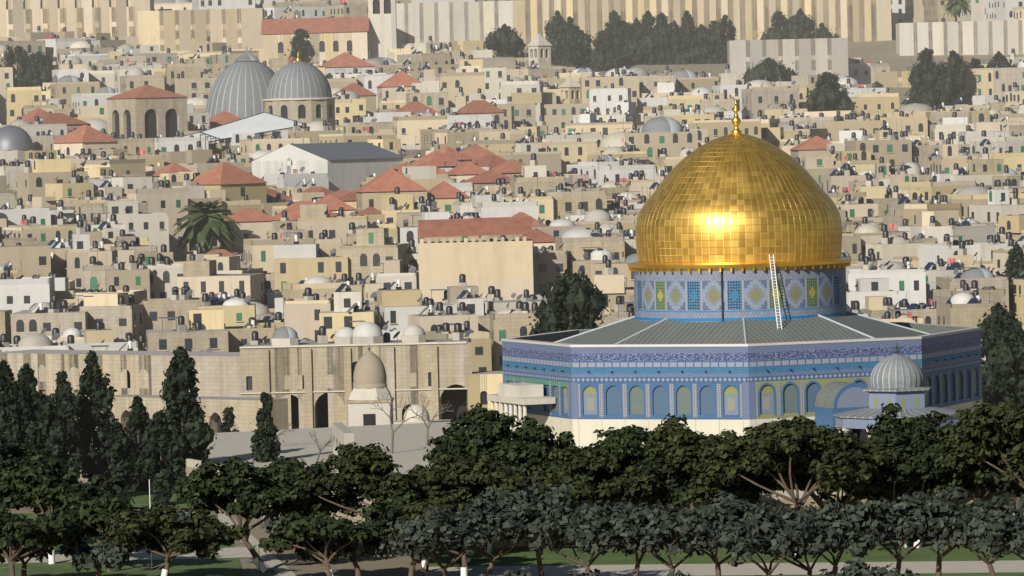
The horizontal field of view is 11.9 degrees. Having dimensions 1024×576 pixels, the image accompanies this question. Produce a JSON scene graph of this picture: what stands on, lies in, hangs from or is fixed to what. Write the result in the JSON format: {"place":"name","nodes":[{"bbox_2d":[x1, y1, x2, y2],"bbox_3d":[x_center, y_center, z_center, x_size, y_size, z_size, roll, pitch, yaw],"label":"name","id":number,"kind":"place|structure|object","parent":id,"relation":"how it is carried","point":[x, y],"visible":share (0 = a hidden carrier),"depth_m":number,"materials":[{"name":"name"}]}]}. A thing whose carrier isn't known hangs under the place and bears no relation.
{"place":"outdoors","nodes":[
{"label":"outdoors","id":0,"kind":"place"},
{"bbox_2d":[2,33,1022,575],"bbox_3d":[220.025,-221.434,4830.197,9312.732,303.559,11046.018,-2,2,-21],"label":"ground","id":1,"kind":"structure","parent":0,"point":[866,51],"depth_m":538.67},
{"bbox_2d":[106,46,335,158],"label":"domed church","id":2,"kind":"structure","parent":1,"relation":"on","point":[253,93],"depth_m":1157.20,"materials":[{"name":"stone"}]},
{"bbox_2d":[0,0,1023,371],"bbox_3d":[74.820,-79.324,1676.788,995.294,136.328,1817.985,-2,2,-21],"label":"city houses","id":3,"kind":"structure","parent":1,"relation":"on","point":[928,200],"depth_m":965.21,"materials":[{"name":"stone"}]},
{"bbox_2d":[0,400,1023,575],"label":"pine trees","id":4,"kind":"object","parent":1,"relation":"on","point":[672,461],"visible":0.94,"depth_m":458.21,"materials":[{"name":"green plant"}]},
{"bbox_2d":[0,0,1023,301],"bbox_3d":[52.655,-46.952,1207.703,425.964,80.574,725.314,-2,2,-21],"label":"distant buildings","id":5,"kind":"structure","parent":1,"relation":"on","point":[504,266],"depth_m":1449.76,"materials":[{"name":"beige stone"}]},
{"bbox_2d":[0,8,1023,561],"bbox_3d":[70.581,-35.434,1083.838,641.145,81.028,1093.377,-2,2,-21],"label":"cypress trees","id":6,"kind":"object","parent":1,"relation":"on","point":[140,452],"visible":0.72,"depth_m":617.05,"materials":[{"name":"green plant"}]},
{"bbox_2d":[0,474,1023,575],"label":"olive trees","id":7,"kind":"object","parent":1,"relation":"on","point":[553,519],"visible":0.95,"depth_m":411.09,"materials":[{"name":"green plant"}]},
{"bbox_2d":[0,402,1023,575],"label":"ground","id":8,"kind":"structure","parent":1,"relation":"on","point":[410,448],"depth_m":463.27,"materials":[{"name":"stone"}]},
{"bbox_2d":[0,322,503,435],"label":"arcade building","id":9,"kind":"structure","parent":8,"relation":"on","point":[305,385],"depth_m":678.76,"materials":[{"name":"stone"}]},
{"bbox_2d":[249,393,451,463],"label":"bare trees","id":10,"kind":"object","parent":8,"relation":"on","point":[392,437],"visible":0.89,"depth_m":565.45,"materials":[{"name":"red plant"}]},
{"bbox_2d":[347,347,450,425],"bbox_3d":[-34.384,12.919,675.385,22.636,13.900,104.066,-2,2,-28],"label":"domed fountain building","id":11,"kind":"structure","parent":8,"relation":"on","point":[369,381],"depth_m":627.38,"materials":[{"name":"stone"}]},
{"bbox_2d":[487,94,981,447],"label":"dome of the rock","id":12,"kind":"structure","parent":8,"relation":"on","point":[741,319],"depth_m":538.13,"materials":[{"name":"tile"}]},
{"bbox_2d":[833,346,959,441],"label":"dome of the chain","id":13,"kind":"structure","parent":8,"relation":"on","point":[897,378],"depth_m":510.36,"materials":[{"name":"stone"}]},
{"bbox_2d":[169,0,970,253],"bbox_3d":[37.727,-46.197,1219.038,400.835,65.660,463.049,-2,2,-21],"label":"palm tree","id":14,"kind":"object","parent":1,"relation":"on","point":[204,224],"visible":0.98,"depth_m":938.63,"materials":[{"name":"green plant"}]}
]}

